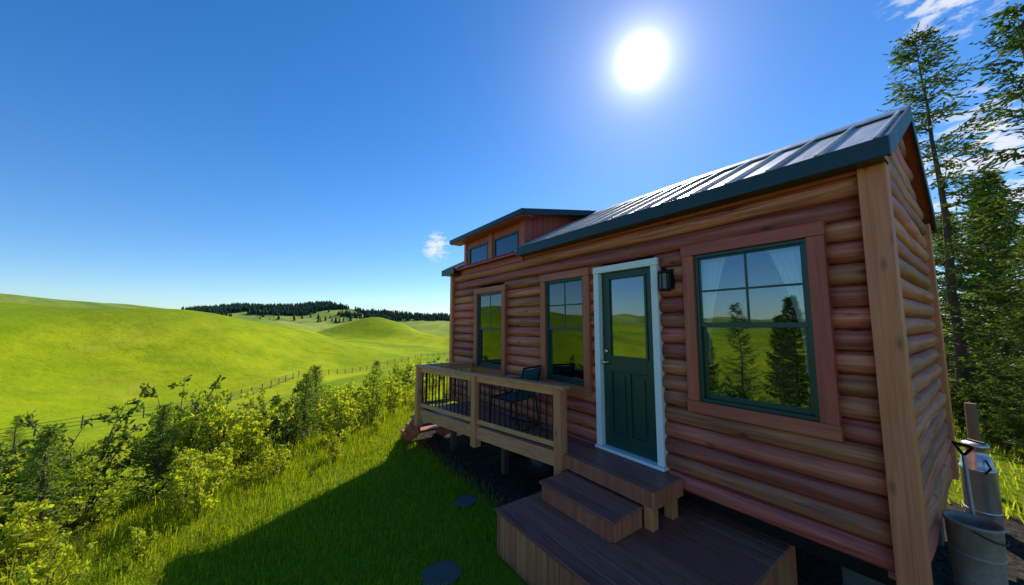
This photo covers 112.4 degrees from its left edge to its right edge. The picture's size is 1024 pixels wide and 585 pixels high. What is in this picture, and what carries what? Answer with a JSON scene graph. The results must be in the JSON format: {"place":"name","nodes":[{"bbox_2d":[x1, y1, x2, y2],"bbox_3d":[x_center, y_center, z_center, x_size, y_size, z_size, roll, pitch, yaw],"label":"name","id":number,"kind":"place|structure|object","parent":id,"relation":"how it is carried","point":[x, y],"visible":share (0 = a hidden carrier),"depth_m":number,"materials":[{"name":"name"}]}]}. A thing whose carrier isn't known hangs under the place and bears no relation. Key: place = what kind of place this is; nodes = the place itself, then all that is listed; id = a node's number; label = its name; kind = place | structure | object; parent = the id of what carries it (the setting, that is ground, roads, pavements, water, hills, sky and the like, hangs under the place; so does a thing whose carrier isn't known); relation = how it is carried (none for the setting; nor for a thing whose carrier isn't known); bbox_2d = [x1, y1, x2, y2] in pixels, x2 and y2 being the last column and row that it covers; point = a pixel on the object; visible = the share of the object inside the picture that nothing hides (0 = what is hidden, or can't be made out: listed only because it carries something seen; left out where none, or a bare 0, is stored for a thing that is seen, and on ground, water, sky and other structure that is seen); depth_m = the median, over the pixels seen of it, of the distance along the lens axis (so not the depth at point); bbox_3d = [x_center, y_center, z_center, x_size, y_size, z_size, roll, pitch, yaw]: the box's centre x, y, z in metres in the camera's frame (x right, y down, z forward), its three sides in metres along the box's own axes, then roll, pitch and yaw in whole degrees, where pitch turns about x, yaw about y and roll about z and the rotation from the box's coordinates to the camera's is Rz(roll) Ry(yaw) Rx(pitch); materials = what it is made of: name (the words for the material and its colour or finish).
{"place":"outdoors","nodes":[
{"label":"outdoors","id":0,"kind":"place"},
{"bbox_2d":[0,404,522,584],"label":"lawn grass","id":1,"kind":"structure","parent":0,"point":[396,419],"depth_m":3.87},
{"bbox_2d":[0,293,1023,584],"bbox_3d":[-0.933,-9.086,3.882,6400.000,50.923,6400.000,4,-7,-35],"label":"ground","id":2,"kind":"structure","parent":0,"point":[70,361],"depth_m":57.23,"materials":[{"name":"green plant"}]},
{"bbox_2d":[0,459,17,525],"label":"shrub","id":3,"kind":"object","parent":2,"relation":"on","point":[11,462],"visible":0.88,"depth_m":3.26,"materials":[{"name":"green plant"}]},
{"bbox_2d":[0,458,29,506],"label":"shrub","id":4,"kind":"object","parent":2,"relation":"on","point":[7,475],"visible":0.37,"depth_m":4.33,"materials":[{"name":"green plant"}]},
{"bbox_2d":[1,414,29,452],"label":"shrub","id":5,"kind":"object","parent":2,"relation":"on","point":[18,436],"visible":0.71,"depth_m":26.67,"materials":[{"name":"green plant"}]},
{"bbox_2d":[0,492,54,578],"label":"shrub","id":6,"kind":"object","parent":2,"relation":"on","point":[22,533],"visible":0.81,"depth_m":3.12,"materials":[{"name":"green plant"}]},
{"bbox_2d":[0,496,86,581],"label":"shrub","id":7,"kind":"object","parent":2,"relation":"on","point":[40,540],"visible":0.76,"depth_m":3.19,"materials":[{"name":"green plant"}]},
{"bbox_2d":[5,439,89,521],"bbox_3d":[-6.378,2.666,4.722,0.769,1.307,0.858,2,-6,-20],"label":"shrub","id":8,"kind":"object","parent":2,"relation":"on","point":[67,456],"visible":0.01,"depth_m":4.92,"materials":[{"name":"green plant"}]},
{"bbox_2d":[0,530,97,584],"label":"shrub","id":9,"kind":"object","parent":2,"relation":"on","point":[40,571],"visible":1,"depth_m":2.66,"materials":[{"name":"green plant"}]},
{"bbox_2d":[0,422,102,563],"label":"spruce sapling","id":10,"kind":"object","parent":2,"relation":"on","point":[51,430],"visible":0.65,"depth_m":3.51,"materials":[{"name":"green plant"}]},
{"bbox_2d":[0,410,119,544],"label":"shrub","id":11,"kind":"object","parent":2,"relation":"on","point":[93,451],"visible":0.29,"depth_m":3.93,"materials":[{"name":"green plant"}]},
{"bbox_2d":[0,397,145,524],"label":"shrub","id":12,"kind":"object","parent":2,"relation":"on","point":[124,435],"visible":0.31,"depth_m":5.12,"materials":[{"name":"green plant"}]},
{"bbox_2d":[35,446,149,540],"bbox_3d":[-4.942,2.337,4.058,0.833,1.144,0.937,3,-6,-27],"label":"shrub","id":13,"kind":"object","parent":2,"relation":"on","point":[113,498],"visible":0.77,"depth_m":3.97,"materials":[{"name":"green plant"}]},
{"bbox_2d":[119,525,159,560],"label":"shrub","id":14,"kind":"object","parent":2,"relation":"on","point":[142,546],"visible":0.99,"depth_m":3.27,"materials":[{"name":"green plant"}]},
{"bbox_2d":[118,402,191,511],"bbox_3d":[-5.031,2.476,4.826,1.007,1.790,0.870,-2,-6,20],"label":"spruce sapling","id":15,"kind":"object","parent":2,"relation":"on","point":[168,414],"visible":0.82,"depth_m":4.83,"materials":[{"name":"green plant"}]},
{"bbox_2d":[122,388,219,488],"bbox_3d":[-5.103,2.289,5.151,1.037,1.616,1.168,5,-7,-43],"label":"shrub","id":16,"kind":"object","parent":2,"relation":"on","point":[189,424],"visible":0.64,"depth_m":5.21,"materials":[{"name":"green plant"}]},
{"bbox_2d":[142,446,223,516],"bbox_3d":[-4.029,2.338,4.263,0.673,0.835,0.712,1,-5,-6],"label":"shrub","id":17,"kind":"object","parent":2,"relation":"on","point":[177,488],"visible":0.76,"depth_m":4.16,"materials":[{"name":"green plant"}]},
{"bbox_2d":[139,374,228,484],"bbox_3d":[-5.791,2.479,6.043,1.156,1.941,1.866,3,-6,-29],"label":"shrub","id":18,"kind":"object","parent":2,"relation":"on","point":[182,394],"visible":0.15,"depth_m":5.83,"materials":[{"name":"green plant"}]},
{"bbox_2d":[180,460,225,519],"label":"shrub","id":19,"kind":"object","parent":2,"relation":"on","point":[197,495],"visible":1,"depth_m":4.00,"materials":[{"name":"green plant"}]},
{"bbox_2d":[183,396,247,453],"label":"shrub","id":20,"kind":"object","parent":2,"relation":"on","point":[231,411],"visible":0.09,"depth_m":6.83,"materials":[{"name":"green plant"}]},
{"bbox_2d":[188,436,243,488],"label":"shrub","id":21,"kind":"object","parent":2,"relation":"on","point":[221,462],"visible":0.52,"depth_m":4.84,"materials":[{"name":"green plant"}]},
{"bbox_2d":[173,388,269,473],"bbox_3d":[-4.823,2.333,5.667,1.148,1.589,1.215,-5,-7,41],"label":"shrub","id":22,"kind":"object","parent":2,"relation":"on","point":[224,433],"visible":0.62,"depth_m":5.59,"materials":[{"name":"green plant"}]},
{"bbox_2d":[0,376,448,584],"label":"meadow grass","id":23,"kind":"structure","parent":2,"relation":"on","point":[88,447],"depth_m":7.84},
{"bbox_2d":[0,353,448,437],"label":"pasture fence","id":24,"kind":"object","parent":2,"relation":"on","point":[143,411],"visible":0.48,"depth_m":49.79,"materials":[{"name":"brown wood"}]},
{"bbox_2d":[227,456,266,488],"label":"shrub","id":25,"kind":"object","parent":2,"relation":"on","point":[245,476],"visible":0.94,"depth_m":4.80,"materials":[{"name":"green plant"}]},
{"bbox_2d":[221,414,275,464],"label":"shrub","id":26,"kind":"object","parent":2,"relation":"on","point":[266,434],"visible":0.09,"depth_m":6.31,"materials":[{"name":"green plant"}]},
{"bbox_2d":[231,404,294,467],"bbox_3d":[-4.139,2.443,5.723,0.858,1.094,0.635,3,-6,-32],"label":"shrub","id":27,"kind":"object","parent":2,"relation":"on","point":[260,446],"visible":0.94,"depth_m":5.65,"materials":[{"name":"green plant"}]},
{"bbox_2d":[240,388,293,443],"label":"shrub","id":28,"kind":"object","parent":2,"relation":"on","point":[272,405],"visible":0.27,"depth_m":7.73,"materials":[{"name":"green plant"}]},
{"bbox_2d":[261,442,295,475],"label":"shrub","id":29,"kind":"object","parent":2,"relation":"on","point":[282,459],"visible":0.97,"depth_m":5.09,"materials":[{"name":"green plant"}]},
{"bbox_2d":[251,385,313,447],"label":"shrub","id":30,"kind":"object","parent":2,"relation":"on","point":[288,428],"visible":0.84,"depth_m":6.60,"materials":[{"name":"green plant"}]},
{"bbox_2d":[280,372,325,444],"bbox_3d":[-4.374,2.636,7.150,0.935,1.923,1.082,3,-6,-28],"label":"spruce sapling","id":31,"kind":"object","parent":2,"relation":"on","point":[304,407],"visible":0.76,"depth_m":7.18,"materials":[{"name":"green plant"}]},
{"bbox_2d":[279,364,329,428],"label":"shrub","id":32,"kind":"object","parent":2,"relation":"on","point":[300,382],"visible":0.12,"depth_m":8.64,"materials":[{"name":"green plant"}]},
{"bbox_2d":[181,300,449,322],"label":"distant forest","id":33,"kind":"object","parent":2,"relation":"on","point":[291,309],"visible":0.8,"depth_m":512.51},
{"bbox_2d":[299,365,336,433],"bbox_3d":[-4.585,2.771,8.049,1.031,2.122,1.194,3,-6,-28],"label":"spruce sapling","id":34,"kind":"object","parent":2,"relation":"on","point":[316,373],"visible":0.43,"depth_m":8.09,"materials":[{"name":"green plant"}]},
{"bbox_2d":[303,390,339,432],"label":"shrub","id":35,"kind":"object","parent":2,"relation":"on","point":[321,419],"visible":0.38,"depth_m":7.81,"materials":[{"name":"green plant"}]},
{"bbox_2d":[320,428,346,460],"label":"shrub","id":36,"kind":"object","parent":2,"relation":"on","point":[334,447],"visible":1,"depth_m":5.68,"materials":[{"name":"green plant"}]},
{"bbox_2d":[320,384,349,420],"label":"shrub","id":37,"kind":"object","parent":2,"relation":"on","point":[328,393],"visible":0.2,"depth_m":9.58,"materials":[{"name":"green plant"}]},
{"bbox_2d":[326,391,350,423],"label":"shrub","id":38,"kind":"object","parent":2,"relation":"on","point":[336,414],"visible":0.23,"depth_m":8.38,"materials":[{"name":"green plant"}]},
{"bbox_2d":[316,384,370,436],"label":"shrub","id":39,"kind":"object","parent":2,"relation":"on","point":[347,410],"visible":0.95,"depth_m":6.86,"materials":[{"name":"green plant"}]},
{"bbox_2d":[336,426,354,442],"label":"shrub","id":40,"kind":"object","parent":2,"relation":"on","point":[349,431],"visible":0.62,"depth_m":6.64,"materials":[{"name":"green plant"}]},
{"bbox_2d":[336,378,355,406],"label":"shrub","id":41,"kind":"object","parent":2,"relation":"on","point":[352,380],"visible":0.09,"depth_m":10.65,"materials":[{"name":"green plant"}]},
{"bbox_2d":[346,404,370,426],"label":"shrub","id":42,"kind":"object","parent":2,"relation":"on","point":[362,417],"visible":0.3,"depth_m":7.66,"materials":[{"name":"green plant"}]},
{"bbox_2d":[345,366,388,416],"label":"shrub","id":43,"kind":"object","parent":2,"relation":"on","point":[368,385],"visible":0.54,"depth_m":9.05,"materials":[{"name":"green plant"}]},
{"bbox_2d":[356,380,387,426],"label":"shrub","id":44,"kind":"object","parent":2,"relation":"on","point":[374,410],"visible":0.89,"depth_m":7.75,"materials":[{"name":"green plant"}]},
{"bbox_2d":[363,364,384,408],"bbox_3d":[-3.861,2.902,9.475,0.899,1.807,0.762,-2,-6,25],"label":"spruce sapling","id":45,"kind":"object","parent":2,"relation":"on","point":[372,372],"visible":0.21,"depth_m":9.58,"materials":[{"name":"green plant"}]},
{"bbox_2d":[372,415,381,433],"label":"shrub","id":46,"kind":"object","parent":2,"relation":"on","point":[377,425],"visible":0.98,"depth_m":7.12,"materials":[{"name":"green plant"}]},
{"bbox_2d":[368,360,386,389],"bbox_3d":[-4.206,3.083,10.619,0.999,2.007,0.847,0,-5,-5],"label":"spruce sapling","id":47,"kind":"object","parent":2,"relation":"on","point":[376,362],"visible":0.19,"depth_m":10.63,"materials":[{"name":"green plant"}]},
{"bbox_2d":[382,371,402,414],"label":"shrub","id":48,"kind":"object","parent":2,"relation":"on","point":[395,396],"visible":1,"depth_m":8.70,"materials":[{"name":"green plant"}]},
{"bbox_2d":[383,363,405,386],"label":"shrub","id":49,"kind":"object","parent":2,"relation":"on","point":[395,365],"visible":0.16,"depth_m":12.96,"materials":[{"name":"green plant"}]},
{"bbox_2d":[383,374,408,400],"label":"shrub","id":50,"kind":"object","parent":2,"relation":"on","point":[387,392],"visible":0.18,"depth_m":12.25,"materials":[{"name":"green plant"}]},
{"bbox_2d":[391,371,412,406],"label":"shrub","id":51,"kind":"object","parent":2,"relation":"on","point":[398,378],"visible":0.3,"depth_m":10.44,"materials":[{"name":"green plant"}]},
{"bbox_2d":[393,366,414,396],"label":"shrub","id":52,"kind":"object","parent":2,"relation":"on","point":[404,378],"visible":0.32,"depth_m":11.35,"materials":[{"name":"green plant"}]},
{"bbox_2d":[392,356,416,389],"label":"shrub","id":53,"kind":"object","parent":2,"relation":"on","point":[409,364],"visible":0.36,"depth_m":13.97,"materials":[{"name":"green plant"}]},
{"bbox_2d":[399,382,412,404],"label":"shrub","id":54,"kind":"object","parent":2,"relation":"on","point":[407,392],"visible":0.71,"depth_m":9.92,"materials":[{"name":"green plant"}]},
{"bbox_2d":[406,395,414,410],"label":"shrub","id":55,"kind":"object","parent":2,"relation":"on","point":[411,405],"visible":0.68,"depth_m":8.93,"materials":[{"name":"green plant"}]},
{"bbox_2d":[400,415,449,443],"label":"wooden steps","id":56,"kind":"structure","parent":2,"relation":"on","point":[411,431],"depth_m":6.46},
{"bbox_2d":[410,363,440,396],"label":"shrub","id":57,"kind":"object","parent":2,"relation":"on","point":[428,380],"visible":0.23,"depth_m":11.39,"materials":[{"name":"green plant"}]},
{"bbox_2d":[420,561,462,584],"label":"stepping stone","id":58,"kind":"object","parent":2,"relation":"on","point":[444,572],"visible":0.8,"depth_m":3.08,"materials":[{"name":"stone"}]},
{"bbox_2d":[453,495,477,507],"bbox_3d":[-0.598,2.671,4.366,0.285,0.052,0.320,-2,-6,23],"label":"stepping stone","id":59,"kind":"object","parent":2,"relation":"on","point":[466,500],"visible":0.69,"depth_m":4.36,"materials":[{"name":"stone"}]},
{"bbox_2d":[414,361,682,531],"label":"wooden deck","id":60,"kind":"structure","parent":2,"relation":"on","point":[652,490],"depth_m":4.25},
{"bbox_2d":[490,365,540,431],"bbox_3d":[0.064,1.493,4.974,0.604,0.874,0.545,-4,-7,36],"label":"patio chair","id":61,"kind":"object","parent":60,"relation":"on","point":[533,374],"visible":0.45,"depth_m":4.91,"materials":[{"name":"black metal"}]},
{"bbox_2d":[495,476,797,584],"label":"wooden platform","id":62,"kind":"structure","parent":2,"relation":"on","point":[540,541],"depth_m":2.82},
{"bbox_2d":[539,471,642,542],"bbox_3d":[0.732,2.043,3.337,0.430,0.185,0.940,4,-7,-35],"label":"wooden step","id":63,"kind":"object","parent":62,"relation":"on","point":[607,515],"visible":1,"depth_m":3.16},
{"bbox_2d":[841,520,944,584],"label":"block piers","id":64,"kind":"structure","parent":2,"relation":"on","point":[850,577],"depth_m":2.70,"materials":[{"name":"concrete"}]},
{"bbox_2d":[934,253,954,385],"bbox_3d":[13.105,-0.034,11.783,3.221,7.196,3.285,-2,-6,19],"label":"spruce tree","id":65,"kind":"object","parent":2,"relation":"on","point":[939,282],"visible":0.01,"depth_m":10.75,"materials":[{"name":"green plant"}]},
{"bbox_2d":[877,16,1023,423],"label":"spruce tree","id":66,"kind":"object","parent":2,"relation":"on","point":[950,256],"visible":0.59,"depth_m":8.33,"materials":[{"name":"green plant"}]},
{"bbox_2d":[932,209,987,379],"bbox_3d":[17.348,0.227,13.567,3.131,6.996,3.193,0,-5,0],"label":"spruce tree","id":67,"kind":"object","parent":2,"relation":"on","point":[955,233],"visible":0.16,"depth_m":13.44,"materials":[{"name":"green plant"}]},
{"bbox_2d":[964,402,980,441],"bbox_3d":[6.429,2.176,4.753,0.116,1.250,0.116,4,-7,-35],"label":"fence post","id":68,"kind":"object","parent":2,"relation":"on","point":[972,422],"visible":0.4,"depth_m":4.76,"materials":[{"name":"brown wood"}]},
{"bbox_2d":[942,510,1009,584],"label":"metal bucket","id":69,"kind":"object","parent":2,"relation":"on","point":[977,545],"visible":1,"depth_m":2.50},
{"bbox_2d":[952,441,975,514],"bbox_3d":[3.588,1.838,2.644,0.479,1.212,0.105,5,-7,-44],"label":"garden shovel","id":70,"kind":"object","parent":69,"relation":"in","point":[967,477],"visible":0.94,"depth_m":2.77,"materials":[{"name":"black metal"}]},
{"bbox_2d":[932,2,1023,418],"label":"spruce tree","id":71,"kind":"object","parent":2,"relation":"on","point":[1011,46],"visible":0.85,"depth_m":7.29,"materials":[{"name":"green plant"}]},
{"bbox_2d":[939,191,1023,411],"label":"spruce tree","id":72,"kind":"object","parent":2,"relation":"on","point":[968,303],"visible":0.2,"depth_m":9.07,"materials":[{"name":"green plant"}]},
{"bbox_2d":[958,438,1004,526],"bbox_3d":[5.242,2.146,3.844,0.299,0.941,0.271,2,-6,-23],"label":"metal canister","id":73,"kind":"object","parent":2,"relation":"on","point":[984,479],"visible":0.77,"depth_m":3.77,"materials":[{"name":"metal"}]},
{"bbox_2d":[950,364,1015,430],"bbox_3d":[9.527,2.242,7.377,1.801,1.578,1.116,-2,-6,24],"label":"shrub","id":74,"kind":"object","parent":2,"relation":"on","point":[959,412],"visible":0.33,"depth_m":7.11,"materials":[{"name":"green plant"}]},
{"bbox_2d":[942,169,1023,391],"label":"spruce tree","id":75,"kind":"object","parent":2,"relation":"on","point":[989,183],"visible":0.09,"depth_m":11.06,"materials":[{"name":"green plant"}]},
{"bbox_2d":[956,393,1023,451],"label":"shrub","id":76,"kind":"object","parent":2,"relation":"on","point":[1000,431],"visible":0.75,"depth_m":6.22,"materials":[{"name":"green plant"}]},
{"bbox_2d":[964,225,1023,463],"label":"spruce tree","id":77,"kind":"object","parent":2,"relation":"on","point":[1016,311],"visible":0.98,"depth_m":5.92,"materials":[{"name":"green plant"}]},
{"bbox_2d":[990,357,1023,412],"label":"shrub","id":78,"kind":"object","parent":2,"relation":"on","point":[1020,384],"visible":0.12,"depth_m":7.18,"materials":[{"name":"green plant"}]},
{"bbox_3d":[1.746,2.202,5.583,2.710,0.152,6.460,4,-7,-35],"label":"trailer chassis","id":79,"kind":"object","parent":2,"relation":"on","visible":0},
{"bbox_2d":[502,251,810,408],"bbox_3d":[1.764,0.820,5.688,2.550,2.577,6.220,4,-7,-35],"label":"interior shell","id":80,"kind":"object","parent":79,"relation":"on","point":[764,364],"visible":0.05,"depth_m":4.28},
{"bbox_2d":[451,175,894,572],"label":"front log wall","id":81,"kind":"structure","parent":79,"relation":"on","point":[832,494],"depth_m":2.83,"materials":[{"name":"brown wood"}]},
{"bbox_2d":[467,216,579,264],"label":"dormer walls","id":82,"kind":"structure","parent":81,"relation":"on","point":[536,227],"depth_m":5.95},
{"bbox_2d":[462,220,524,274],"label":"dormer trim","id":83,"kind":"structure","parent":82,"relation":"attached to","point":[510,260],"depth_m":6.38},
{"bbox_2d":[457,213,581,241],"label":"dormer roof","id":84,"kind":"structure","parent":82,"relation":"on","point":[548,215],"depth_m":6.13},
{"bbox_2d":[451,214,533,245],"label":"dormer soffit","id":85,"kind":"structure","parent":84,"relation":"attached to","point":[501,226],"depth_m":6.15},
{"bbox_2d":[449,208,595,243],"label":"dormer fascia","id":86,"kind":"structure","parent":84,"relation":"attached to","point":[534,211],"depth_m":5.82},
{"bbox_2d":[593,257,669,471],"bbox_3d":[1.316,0.740,3.891,0.170,2.160,0.880,4,-7,-35],"label":"door frame","id":87,"kind":"object","parent":81,"relation":"attached to","point":[659,373],"visible":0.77,"depth_m":3.71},
{"bbox_2d":[602,267,657,461],"bbox_3d":[1.330,0.761,3.899,0.054,2.038,0.704,4,-7,-35],"label":"door slab","id":88,"kind":"structure","parent":87,"relation":"in","point":[630,408],"depth_m":3.85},
{"bbox_2d":[473,235,841,425],"bbox_3d":[0.835,0.490,4.610,0.165,1.437,5.215,4,-7,-35],"label":"window trim vertical","id":89,"kind":"object","parent":81,"relation":"attached to","point":[825,350],"depth_m":3.20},
{"bbox_2d":[473,220,844,441],"bbox_3d":[0.834,0.490,4.609,0.168,1.649,5.227,4,-7,-35],"label":"window trim horizontal","id":90,"kind":"object","parent":81,"relation":"attached to","point":[801,425],"depth_m":2.90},
{"bbox_2d":[471,233,611,379],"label":"glass panes","id":91,"kind":"object","parent":90,"relation":"in","point":[567,353],"visible":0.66,"depth_m":4.87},
{"bbox_2d":[701,257,725,363],"bbox_3d":[1.912,0.169,3.212,0.032,1.000,0.240,4,-7,-35],"label":"curtain","id":92,"kind":"object","parent":90,"relation":"hanging from","point":[711,270],"visible":0.77,"depth_m":3.25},
{"bbox_2d":[768,246,807,372],"bbox_3d":[2.244,0.126,2.750,0.032,1.000,0.260,4,-7,-35],"label":"curtain","id":93,"kind":"object","parent":90,"relation":"hanging from","point":[787,262],"visible":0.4,"depth_m":2.75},
{"bbox_2d":[455,112,902,268],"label":"roof panels","id":94,"kind":"object","parent":81,"relation":"on","point":[863,133],"visible":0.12,"depth_m":3.20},
{"bbox_2d":[445,110,901,269],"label":"roof standing seams","id":95,"kind":"object","parent":94,"relation":"on","point":[592,219],"visible":0.38,"depth_m":4.00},
{"bbox_2d":[441,106,937,276],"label":"fascia and rake trim","id":96,"kind":"structure","parent":94,"relation":"attached to","point":[875,151],"depth_m":2.91,"materials":[{"name":"teal metal"}]},
{"bbox_2d":[579,105,908,218],"bbox_3d":[1.724,-1.451,5.955,0.260,0.096,6.805,4,-7,-35],"label":"ridge cap","id":97,"kind":"object","parent":94,"relation":"on","point":[859,123],"visible":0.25,"depth_m":3.94,"materials":[{"name":"metal"}]},
{"bbox_2d":[524,171,856,258],"bbox_3d":[1.327,-0.737,3.975,0.055,0.105,3.820,4,-7,-35],"label":"eave board","id":98,"kind":"object","parent":81,"relation":"attached to","point":[788,190],"visible":0.38,"depth_m":3.15,"materials":[{"name":"brown wood"}]},
{"bbox_2d":[448,156,959,584],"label":"corner trim","id":99,"kind":"structure","parent":79,"relation":"on","point":[911,549],"depth_m":2.22,"materials":[{"name":"brown wood"}]},
{"bbox_2d":[887,138,953,579],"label":"gable log wall","id":100,"kind":"structure","parent":79,"relation":"on","point":[932,425],"depth_m":2.98,"materials":[{"name":"brown wood"}]},
{"bbox_2d":[0,0,1023,319],"label":"sky","id":101,"kind":"structure","parent":0,"point":[167,154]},
{"bbox_2d":[496,446,553,477],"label":"trailer tyres","id":102,"kind":"object","parent":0,"point":[545,470],"visible":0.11,"depth_m":5.04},
{"bbox_2d":[530,458,543,467],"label":"trailer rims","id":103,"kind":"object","parent":102,"relation":"in","point":[536,463],"visible":0.02,"depth_m":5.12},
{"bbox_2d":[469,230,819,421],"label":"window sashes","id":104,"kind":"object","parent":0,"point":[813,413],"depth_m":3.02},
{"bbox_2d":[657,268,674,290],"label":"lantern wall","id":105,"kind":"structure","parent":0,"point":[671,276],"depth_m":3.41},
{"bbox_2d":[455,124,933,270],"bbox_3d":[1.724,-0.993,5.912,3.150,0.826,6.785,4,-7,-35],"label":"roof deck underside","id":106,"kind":"object","parent":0,"point":[912,163],"visible":0.07,"depth_m":3.69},
{"bbox_2d":[947,381,1023,522],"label":"yard grass","id":107,"kind":"structure","parent":0,"point":[1007,508],"depth_m":5.11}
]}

